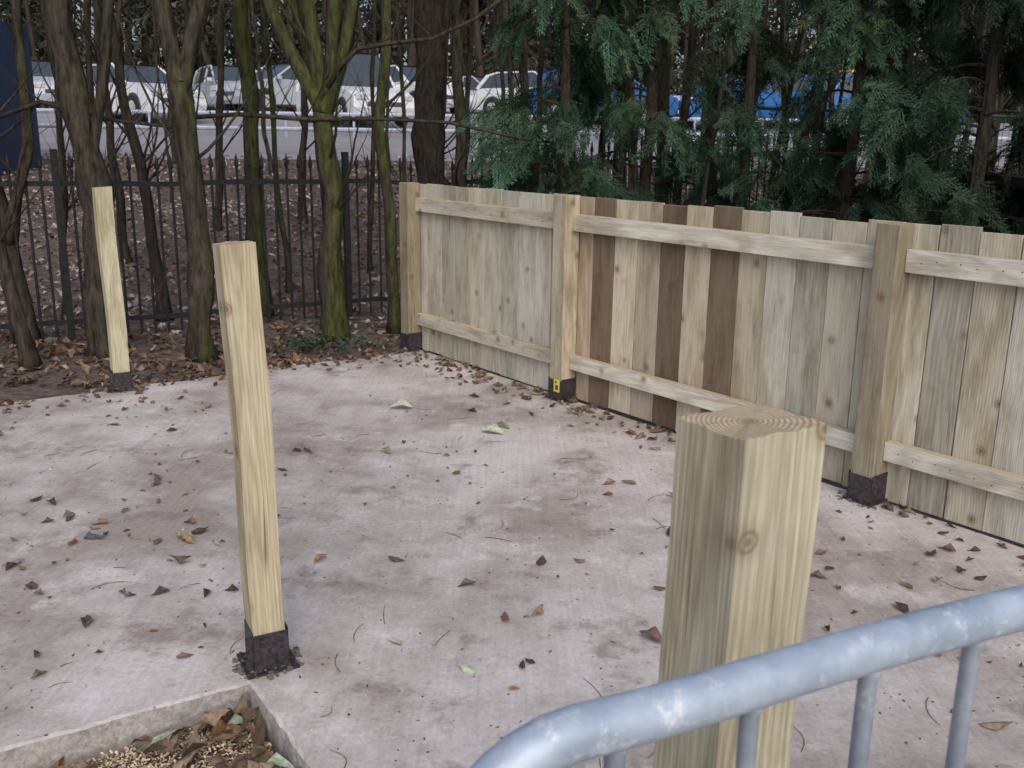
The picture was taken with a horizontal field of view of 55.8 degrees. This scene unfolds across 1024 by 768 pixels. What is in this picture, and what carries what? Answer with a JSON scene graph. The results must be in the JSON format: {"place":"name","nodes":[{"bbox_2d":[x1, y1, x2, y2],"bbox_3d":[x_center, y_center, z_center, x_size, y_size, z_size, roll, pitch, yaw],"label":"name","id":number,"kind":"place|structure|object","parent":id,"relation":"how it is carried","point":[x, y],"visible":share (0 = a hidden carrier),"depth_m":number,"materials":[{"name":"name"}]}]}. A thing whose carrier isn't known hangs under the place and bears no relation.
{"place":"outdoors","nodes":[
{"label":"outdoors","id":0,"kind":"place"},
{"bbox_2d":[0,0,1010,122],"label":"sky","id":1,"kind":"structure","parent":0,"point":[134,39],"materials":[{"name":"white"}]},
{"bbox_2d":[0,156,1023,767],"bbox_3d":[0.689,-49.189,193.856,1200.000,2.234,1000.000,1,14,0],"label":"ground","id":2,"kind":"structure","parent":0,"point":[26,390],"depth_m":10.13,"materials":[{"name":"soil"}]},
{"bbox_2d":[0,20,41,175],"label":"blue container","id":3,"kind":"object","parent":2,"relation":"on","point":[11,143],"visible":0.67,"depth_m":16.68,"materials":[{"name":"metal"}]},
{"bbox_2d":[0,0,52,346],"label":"bare tree","id":4,"kind":"object","parent":2,"relation":"on","point":[17,34],"visible":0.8,"depth_m":7.13,"materials":[{"name":"brown plant"}]},
{"bbox_2d":[0,26,75,371],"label":"bare tree","id":5,"kind":"object","parent":2,"relation":"on","point":[29,358],"visible":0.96,"depth_m":6.56,"materials":[{"name":"brown plant"}]},
{"bbox_2d":[2,0,154,178],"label":"bare tree","id":6,"kind":"object","parent":2,"relation":"on","point":[88,50],"visible":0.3,"depth_m":9.03,"materials":[{"name":"brown plant"}]},
{"bbox_2d":[30,0,150,358],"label":"bare tree","id":7,"kind":"object","parent":2,"relation":"on","point":[83,130],"visible":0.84,"depth_m":6.68,"materials":[{"name":"brown plant"}]},
{"bbox_2d":[71,0,151,263],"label":"bare tree","id":8,"kind":"object","parent":2,"relation":"on","point":[96,5],"visible":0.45,"depth_m":10.65,"materials":[{"name":"brown plant"}]},
{"bbox_2d":[44,16,183,319],"bbox_3d":[-3.428,-3.967,7.311,2.048,7.365,2.034,1,14,0],"label":"bare tree","id":9,"kind":"object","parent":2,"relation":"on","point":[62,151],"visible":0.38,"depth_m":8.12,"materials":[{"name":"brown plant"}]},
{"bbox_2d":[79,0,207,321],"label":"bare tree","id":10,"kind":"object","parent":2,"relation":"on","point":[137,154],"visible":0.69,"depth_m":8.20,"materials":[{"name":"brown plant"}]},
{"bbox_2d":[140,0,175,164],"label":"bare tree","id":11,"kind":"object","parent":2,"relation":"on","point":[170,122],"visible":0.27,"depth_m":18.07,"materials":[{"name":"brown plant"}]},
{"bbox_2d":[99,0,232,112],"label":"bare tree","id":12,"kind":"object","parent":2,"relation":"on","point":[185,5],"visible":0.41,"depth_m":9.44,"materials":[{"name":"brown plant"}]},
{"bbox_2d":[58,718,281,767],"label":"wood chips","id":13,"kind":"object","parent":2,"relation":"on","point":[205,753],"visible":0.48,"depth_m":2.61,"materials":[{"name":"brown wood"}]},
{"bbox_2d":[49,691,302,767],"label":"leaf pile","id":14,"kind":"object","parent":2,"relation":"on","point":[223,725],"visible":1,"depth_m":2.60,"materials":[{"name":"brown plant"}]},
{"bbox_2d":[151,8,204,201],"bbox_3d":[-5.505,-6.226,13.886,2.465,7.260,2.727,-2,15,-11],"label":"bare tree","id":15,"kind":"object","parent":2,"relation":"on","point":[156,64],"visible":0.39,"depth_m":14.10,"materials":[{"name":"brown plant"}]},
{"bbox_2d":[113,0,272,362],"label":"bare tree","id":16,"kind":"object","parent":2,"relation":"on","point":[200,279],"visible":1,"depth_m":6.70,"materials":[{"name":"brown plant"}]},
{"bbox_2d":[196,0,267,231],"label":"bare tree","id":17,"kind":"object","parent":2,"relation":"on","point":[219,125],"visible":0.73,"depth_m":12.06,"materials":[{"name":"brown plant"}]},
{"bbox_2d":[232,0,287,318],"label":"bare tree","id":18,"kind":"object","parent":2,"relation":"on","point":[241,34],"visible":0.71,"depth_m":8.31,"materials":[{"name":"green plant"}]},
{"bbox_2d":[248,0,273,66],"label":"bare tree","id":19,"kind":"object","parent":2,"relation":"on","point":[249,21],"visible":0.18,"depth_m":14.79,"materials":[{"name":"brown plant"}]},
{"bbox_2d":[210,0,324,293],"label":"bare tree","id":20,"kind":"object","parent":2,"relation":"on","point":[271,99],"visible":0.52,"depth_m":9.26,"materials":[{"name":"brown plant"}]},
{"bbox_2d":[249,0,291,175],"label":"bare tree","id":21,"kind":"object","parent":2,"relation":"on","point":[263,130],"visible":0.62,"depth_m":16.82,"materials":[{"name":"brown plant"}]},
{"bbox_2d":[254,36,369,223],"bbox_3d":[-2.203,-5.668,12.267,2.576,7.340,1.598,-7,16,-29],"label":"bare tree","id":22,"kind":"object","parent":2,"relation":"on","point":[303,149],"visible":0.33,"depth_m":12.59,"materials":[{"name":"brown plant"}]},
{"bbox_2d":[314,140,321,203],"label":"bare tree","id":23,"kind":"object","parent":2,"relation":"on","point":[318,170],"visible":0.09,"depth_m":12.45,"materials":[{"name":"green plant"}]},
{"bbox_2d":[260,0,397,341],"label":"bare tree","id":24,"kind":"object","parent":2,"relation":"on","point":[310,70],"visible":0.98,"depth_m":7.30,"materials":[{"name":"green plant"}]},
{"bbox_2d":[0,0,555,141],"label":"tree branches","id":25,"kind":"object","parent":24,"relation":"attached to","point":[355,50],"visible":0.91,"depth_m":7.10,"materials":[{"name":"brown plant"}]},
{"bbox_2d":[324,40,362,115],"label":"bare tree","id":26,"kind":"object","parent":2,"relation":"on","point":[344,89],"visible":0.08,"depth_m":11.39,"materials":[{"name":"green plant"}]},
{"bbox_2d":[349,0,414,272],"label":"bare tree","id":27,"kind":"object","parent":2,"relation":"on","point":[372,96],"visible":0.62,"depth_m":10.14,"materials":[{"name":"brown plant"}]},
{"bbox_2d":[378,0,392,159],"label":"bare tree","id":28,"kind":"object","parent":2,"relation":"on","point":[387,128],"visible":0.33,"depth_m":17.43,"materials":[{"name":"brown plant"}]},
{"bbox_2d":[347,0,440,185],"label":"bare tree","id":29,"kind":"object","parent":2,"relation":"on","point":[403,105],"visible":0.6,"depth_m":8.82,"materials":[{"name":"brown plant"}]},
{"bbox_2d":[0,133,823,342],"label":"iron railings","id":30,"kind":"object","parent":2,"relation":"on","point":[69,321],"visible":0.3,"depth_m":7.94,"materials":[{"name":"black metal"}]},
{"bbox_2d":[374,0,476,333],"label":"bare tree","id":31,"kind":"object","parent":2,"relation":"on","point":[393,325],"visible":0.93,"depth_m":7.70,"materials":[{"name":"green plant"}]},
{"bbox_2d":[404,0,471,186],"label":"bare tree","id":32,"kind":"object","parent":2,"relation":"on","point":[459,175],"visible":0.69,"depth_m":8.79,"materials":[{"name":"brown plant"}]},
{"bbox_2d":[443,0,445,168],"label":"bare tree","id":33,"kind":"object","parent":2,"relation":"on","point":[444,2],"visible":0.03,"depth_m":10.84,"materials":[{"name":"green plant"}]},
{"bbox_2d":[411,0,502,183],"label":"bare tree","id":34,"kind":"object","parent":2,"relation":"on","point":[428,102],"visible":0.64,"depth_m":10.44,"materials":[{"name":"brown plant"}]},
{"bbox_2d":[411,0,525,153],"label":"bare tree","id":35,"kind":"object","parent":2,"relation":"on","point":[447,9],"visible":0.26,"depth_m":12.28,"materials":[{"name":"brown plant"}]},
{"bbox_2d":[419,0,524,187],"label":"bare tree","id":36,"kind":"object","parent":2,"relation":"on","point":[470,59],"visible":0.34,"depth_m":9.52,"materials":[{"name":"brown plant"}]},
{"bbox_2d":[0,152,1017,387],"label":"leaf litter","id":37,"kind":"object","parent":2,"relation":"on","point":[321,340],"visible":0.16,"depth_m":8.51,"materials":[{"name":"brown plant"}]},
{"bbox_2d":[482,0,537,191],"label":"bare tree","id":38,"kind":"object","parent":2,"relation":"on","point":[521,82],"visible":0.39,"depth_m":9.18,"materials":[{"name":"brown plant"}]},
{"bbox_2d":[0,350,1023,767],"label":"concrete slab","id":39,"kind":"structure","parent":2,"relation":"on","point":[130,686],"depth_m":3.46,"materials":[{"name":"grey concrete"}]},
{"bbox_2d":[92,186,139,393],"bbox_3d":[-2.374,-0.556,5.750,0.215,1.220,0.212,1,14,0],"label":"wooden post","id":40,"kind":"object","parent":39,"relation":"on","point":[120,376],"visible":0.96,"depth_m":5.71,"materials":[{"name":"wood"}]},
{"bbox_2d":[212,241,303,680],"bbox_3d":[-0.718,0.226,2.729,0.220,1.253,0.207,1,14,0],"label":"wooden post","id":41,"kind":"object","parent":39,"relation":"on","point":[268,653],"visible":1,"depth_m":2.69,"materials":[{"name":"wood"}]},
{"bbox_2d":[0,347,1023,730],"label":"fallen leaves","id":42,"kind":"object","parent":39,"relation":"on","point":[466,669],"visible":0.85,"depth_m":4.09,"materials":[{"name":"brown plant"}]},
{"bbox_2d":[0,359,1023,767],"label":"twigs and grit","id":43,"kind":"object","parent":39,"relation":"on","point":[452,619],"visible":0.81,"depth_m":3.37,"materials":[{"name":"wood"},{"name":"bark"},{"name":"stone grit"}]},
{"bbox_2d":[396,182,1023,543],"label":"timber fence","id":44,"kind":"object","parent":39,"relation":"on","point":[890,354],"visible":0.97,"depth_m":4.64,"materials":[{"name":"wood"}]},
{"bbox_2d":[653,404,826,767],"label":"wooden post","id":45,"kind":"object","parent":39,"relation":"on","point":[746,491],"visible":0.84,"depth_m":1.17,"materials":[{"name":"wood"}]},
{"bbox_2d":[470,584,1023,767],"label":"crowd barrier","id":46,"kind":"object","parent":39,"relation":"on","point":[612,729],"visible":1,"depth_m":0.82,"materials":[{"name":"silver metal"}]},
{"bbox_2d":[0,0,1023,122],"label":"distant woodland","id":47,"kind":"object","parent":2,"relation":"on","point":[411,54],"visible":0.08,"depth_m":47.97,"materials":[{"name":"brown plant"}]},
{"bbox_2d":[477,0,549,162],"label":"bare tree","id":48,"kind":"object","parent":2,"relation":"on","point":[501,65],"visible":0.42,"depth_m":12.03,"materials":[{"name":"brown plant"}]},
{"bbox_2d":[504,0,528,158],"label":"bare tree","id":49,"kind":"object","parent":2,"relation":"on","point":[509,73],"visible":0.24,"depth_m":16.10,"materials":[{"name":"brown plant"}]},
{"bbox_2d":[506,0,529,191],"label":"bare tree","id":50,"kind":"object","parent":2,"relation":"on","point":[526,63],"visible":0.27,"depth_m":12.97,"materials":[{"name":"brown plant"}]},
{"bbox_2d":[36,108,1010,158],"bbox_3d":[-2.925,-5.402,21.079,26.000,1.056,3.588,1,14,0],"label":"knee rail","id":51,"kind":"object","parent":2,"relation":"on","point":[285,128],"visible":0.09,"depth_m":19.35,"materials":[{"name":"metal"}]},
{"bbox_2d":[37,112,1017,169],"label":"car park road","id":52,"kind":"structure","parent":2,"relation":"on","point":[289,146],"depth_m":22.18,"materials":[{"name":"grey asphalt"}]},
{"bbox_2d":[31,60,54,102],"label":"parked car","id":53,"kind":"object","parent":52,"relation":"on","point":[45,95],"visible":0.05,"depth_m":28.11,"materials":[{"name":"paint"}]},
{"bbox_2d":[84,63,206,120],"bbox_3d":[-10.092,-7.792,25.912,4.250,1.485,1.960,13,19,39],"label":"parked car","id":54,"kind":"object","parent":52,"relation":"on","point":[135,86],"visible":0.37,"depth_m":25.04,"materials":[{"name":"paint"}]},
{"bbox_2d":[192,65,255,110],"bbox_3d":[-8.870,-9.319,30.677,1.960,1.485,4.250,-7,17,-29],"label":"parked car","id":55,"kind":"object","parent":52,"relation":"on","point":[231,73],"visible":0.15,"depth_m":30.16,"materials":[{"name":"paint"}]},
{"bbox_2d":[209,63,297,110],"bbox_3d":[-6.876,-8.918,29.224,1.960,1.485,4.250,13,19,39],"label":"parked car","id":56,"kind":"object","parent":52,"relation":"on","point":[284,73],"visible":0.2,"depth_m":28.21,"materials":[{"name":"paint"}]},
{"bbox_2d":[296,52,414,126],"bbox_3d":[-4.192,-7.717,25.393,1.960,1.861,4.450,-7,17,-29],"label":"parked van","id":57,"kind":"object","parent":52,"relation":"on","point":[359,61],"visible":0.38,"depth_m":24.36,"materials":[{"name":"paint"}]},
{"bbox_2d":[390,65,473,113],"bbox_3d":[-3.075,-8.989,29.709,1.960,1.485,4.250,-11,19,-39],"label":"parked car","id":58,"kind":"object","parent":52,"relation":"on","point":[396,76],"visible":0.14,"depth_m":28.78,"materials":[{"name":"paint"}]},
{"bbox_2d":[445,76,483,113],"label":"parked car","id":59,"kind":"object","parent":52,"relation":"on","point":[474,83],"visible":0.02,"depth_m":33.86,"materials":[{"name":"paint"}]},
{"bbox_2d":[473,71,543,113],"bbox_3d":[0.932,-9.430,31.646,4.250,1.485,1.960,9,17,29],"label":"parked car","id":60,"kind":"object","parent":52,"relation":"on","point":[482,86],"visible":0.27,"depth_m":31.61,"materials":[{"name":"paint"}]},
{"bbox_2d":[529,70,681,123],"bbox_3d":[2.712,-7.962,26.854,4.250,1.485,1.960,6,15,19],"label":"parked car","id":61,"kind":"object","parent":52,"relation":"on","point":[672,111],"visible":0.08,"depth_m":25.80,"materials":[{"name":"paint"}]},
{"bbox_2d":[670,72,812,125],"bbox_3d":[6.309,-7.737,26.383,4.250,1.485,1.960,-4,15,-19],"label":"parked car","id":62,"kind":"object","parent":52,"relation":"on","point":[769,101],"visible":0.14,"depth_m":25.79,"materials":[{"name":"paint"}]},
{"bbox_2d":[795,74,967,130],"bbox_3d":[9.804,-7.339,25.440,4.250,1.485,1.960,-2,15,-10],"label":"parked car","id":63,"kind":"object","parent":52,"relation":"on","point":[836,96],"visible":0.02,"depth_m":24.40,"materials":[{"name":"paint"}]},
{"bbox_2d":[454,0,657,201],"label":"conifer tree","id":64,"kind":"object","parent":2,"relation":"on","point":[574,69],"visible":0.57,"depth_m":7.87,"materials":[{"name":"green plant"}]},
{"bbox_2d":[512,0,612,191],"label":"bare tree","id":65,"kind":"object","parent":2,"relation":"on","point":[540,65],"visible":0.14,"depth_m":9.55,"materials":[{"name":"brown plant"}]},
{"bbox_2d":[584,1,623,184],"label":"bare tree","id":66,"kind":"object","parent":2,"relation":"on","point":[614,156],"visible":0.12,"depth_m":9.91,"materials":[{"name":"brown plant"}]},
{"bbox_2d":[550,0,683,175],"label":"bare tree","id":67,"kind":"object","parent":2,"relation":"on","point":[601,137],"visible":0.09,"depth_m":9.15,"materials":[{"name":"brown plant"}]},
{"bbox_2d":[618,14,626,195],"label":"bare tree","id":68,"kind":"object","parent":2,"relation":"on","point":[620,170],"visible":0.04,"depth_m":13.15,"materials":[{"name":"brown plant"}]},
{"bbox_2d":[631,11,638,197],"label":"bare tree","id":69,"kind":"object","parent":2,"relation":"on","point":[635,175],"visible":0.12,"depth_m":14.71,"materials":[{"name":"brown plant"}]},
{"bbox_2d":[531,0,753,207],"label":"conifer tree","id":70,"kind":"object","parent":2,"relation":"on","point":[654,34],"visible":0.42,"depth_m":8.25,"materials":[{"name":"green plant"}]},
{"bbox_2d":[582,0,703,195],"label":"bare tree","id":71,"kind":"object","parent":2,"relation":"on","point":[656,104],"visible":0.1,"depth_m":11.64,"materials":[{"name":"brown plant"}]},
{"bbox_2d":[627,0,686,187],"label":"bare tree","id":72,"kind":"object","parent":2,"relation":"on","point":[636,145],"visible":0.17,"depth_m":11.20,"materials":[{"name":"brown plant"}]},
{"bbox_2d":[641,2,682,110],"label":"bare tree","id":73,"kind":"object","parent":2,"relation":"on","point":[672,56],"visible":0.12,"depth_m":15.50,"materials":[{"name":"brown plant"}]},
{"bbox_2d":[656,0,673,203],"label":"bare tree","id":74,"kind":"object","parent":2,"relation":"on","point":[661,87],"visible":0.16,"depth_m":9.98,"materials":[{"name":"brown plant"}]},
{"bbox_2d":[606,0,728,197],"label":"bare tree","id":75,"kind":"object","parent":2,"relation":"on","point":[630,167],"visible":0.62,"depth_m":8.29,"materials":[{"name":"brown plant"}]},
{"bbox_2d":[631,0,739,203],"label":"bare tree","id":76,"kind":"object","parent":2,"relation":"on","point":[692,34],"visible":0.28,"depth_m":9.53,"materials":[{"name":"brown plant"}]},
{"bbox_2d":[638,0,799,206],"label":"bare tree","id":77,"kind":"object","parent":2,"relation":"on","point":[713,3],"visible":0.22,"depth_m":8.71,"materials":[{"name":"brown plant"}]},
{"bbox_2d":[724,0,736,197],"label":"bare tree","id":78,"kind":"object","parent":2,"relation":"on","point":[729,52],"visible":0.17,"depth_m":13.22,"materials":[{"name":"brown plant"}]},
{"bbox_2d":[636,0,830,205],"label":"bare tree","id":79,"kind":"object","parent":2,"relation":"on","point":[709,160],"visible":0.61,"depth_m":8.11,"materials":[{"name":"brown plant"}]},
{"bbox_2d":[656,0,817,169],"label":"bare tree","id":80,"kind":"object","parent":2,"relation":"on","point":[764,16],"visible":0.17,"depth_m":9.31,"materials":[{"name":"brown plant"}]},
{"bbox_2d":[652,0,851,215],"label":"conifer tree","id":81,"kind":"object","parent":2,"relation":"on","point":[754,60],"visible":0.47,"depth_m":7.90,"materials":[{"name":"green plant"}]},
{"bbox_2d":[726,1,809,210],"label":"bare tree","id":82,"kind":"object","parent":2,"relation":"on","point":[784,80],"visible":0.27,"depth_m":8.20,"materials":[{"name":"brown plant"}]},
{"bbox_2d":[755,1,817,89],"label":"bare tree","id":83,"kind":"object","parent":2,"relation":"on","point":[779,27],"visible":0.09,"depth_m":11.35,"materials":[{"name":"brown plant"}]},
{"bbox_2d":[694,1,884,208],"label":"bare tree","id":84,"kind":"object","parent":2,"relation":"on","point":[800,38],"visible":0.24,"depth_m":8.29,"materials":[{"name":"brown plant"}]},
{"bbox_2d":[776,0,834,210],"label":"bare tree","id":85,"kind":"object","parent":2,"relation":"on","point":[818,122],"visible":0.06,"depth_m":10.29,"materials":[{"name":"brown plant"}]},
{"bbox_2d":[769,12,849,209],"bbox_3d":[2.932,-4.535,9.270,1.630,7.527,2.623,-1,15,-8],"label":"bare tree","id":86,"kind":"object","parent":2,"relation":"on","point":[829,79],"visible":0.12,"depth_m":9.59,"materials":[{"name":"brown plant"}]},
{"bbox_2d":[755,11,879,200],"bbox_3d":[2.937,-4.038,8.598,1.283,6.943,2.065,-5,16,-23],"label":"bare tree","id":87,"kind":"object","parent":2,"relation":"on","point":[807,130],"visible":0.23,"depth_m":9.20,"materials":[{"name":"brown plant"}]},
{"bbox_2d":[804,0,851,162],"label":"bare tree","id":88,"kind":"object","parent":2,"relation":"on","point":[831,99],"visible":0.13,"depth_m":15.32,"materials":[{"name":"brown plant"}]},
{"bbox_2d":[818,0,860,193],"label":"bare tree","id":89,"kind":"object","parent":2,"relation":"on","point":[842,82],"visible":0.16,"depth_m":9.15,"materials":[{"name":"brown plant"}]},
{"bbox_2d":[718,0,963,224],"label":"conifer tree","id":90,"kind":"object","parent":2,"relation":"on","point":[885,81],"visible":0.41,"depth_m":7.34,"materials":[{"name":"green plant"}]},
{"bbox_2d":[698,94,1023,230],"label":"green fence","id":91,"kind":"object","parent":2,"relation":"on","point":[998,117],"visible":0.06,"depth_m":10.57,"materials":[{"name":"metal"}]},
{"bbox_2d":[776,0,947,217],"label":"bare tree","id":92,"kind":"object","parent":2,"relation":"on","point":[838,177],"visible":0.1,"depth_m":8.93,"materials":[{"name":"brown plant"}]},
{"bbox_2d":[857,4,888,203],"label":"bare tree","id":93,"kind":"object","parent":2,"relation":"on","point":[864,175],"visible":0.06,"depth_m":12.81,"materials":[{"name":"brown plant"}]},
{"bbox_2d":[794,0,996,229],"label":"conifer tree","id":94,"kind":"object","parent":2,"relation":"on","point":[945,41],"visible":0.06,"depth_m":8.58,"materials":[{"name":"green plant"}]},
{"bbox_2d":[820,0,1023,234],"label":"conifer tree","id":95,"kind":"object","parent":2,"relation":"on","point":[938,125],"visible":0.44,"depth_m":6.86,"materials":[{"name":"green plant"}]},
{"bbox_2d":[844,5,1016,216],"bbox_3d":[3.472,-4.032,8.561,1.622,7.037,2.151,-2,15,-11],"label":"bare tree","id":96,"kind":"object","parent":2,"relation":"on","point":[889,148],"visible":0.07,"depth_m":9.09,"materials":[{"name":"brown plant"}]},
{"bbox_2d":[931,2,983,203],"bbox_3d":[7.025,-6.366,14.004,1.516,7.710,2.448,-4,15,-19],"label":"bare tree","id":97,"kind":"object","parent":2,"relation":"on","point":[960,29],"visible":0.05,"depth_m":14.39,"materials":[{"name":"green plant"}]},
{"bbox_2d":[910,0,1014,221],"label":"bare tree","id":98,"kind":"object","parent":2,"relation":"on","point":[973,6],"visible":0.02,"depth_m":10.12,"materials":[{"name":"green plant"}]},
{"bbox_2d":[946,4,988,220],"bbox_3d":[5.103,-5.235,9.978,1.991,8.182,2.320,10,17,33],"label":"bare tree","id":99,"kind":"object","parent":2,"relation":"on","point":[982,35],"visible":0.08,"depth_m":10.79,"materials":[{"name":"brown plant"}]},
{"bbox_2d":[963,173,1023,232],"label":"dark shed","id":100,"kind":"structure","parent":2,"relation":"on","point":[1018,180],"depth_m":7.34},
{"bbox_2d":[983,2,1012,211],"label":"bare tree","id":101,"kind":"object","parent":2,"relation":"on","point":[991,144],"visible":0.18,"depth_m":11.51,"materials":[{"name":"brown plant"}]},
{"bbox_2d":[978,18,1023,233],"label":"conifer tree","id":102,"kind":"object","parent":2,"relation":"on","point":[1010,158],"visible":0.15,"depth_m":7.24,"materials":[{"name":"green plant"}]},
{"bbox_2d":[992,28,1016,172],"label":"bare tree","id":103,"kind":"object","parent":2,"relation":"on","point":[1001,99],"visible":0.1,"depth_m":11.64,"materials":[{"name":"brown plant"}]}
]}

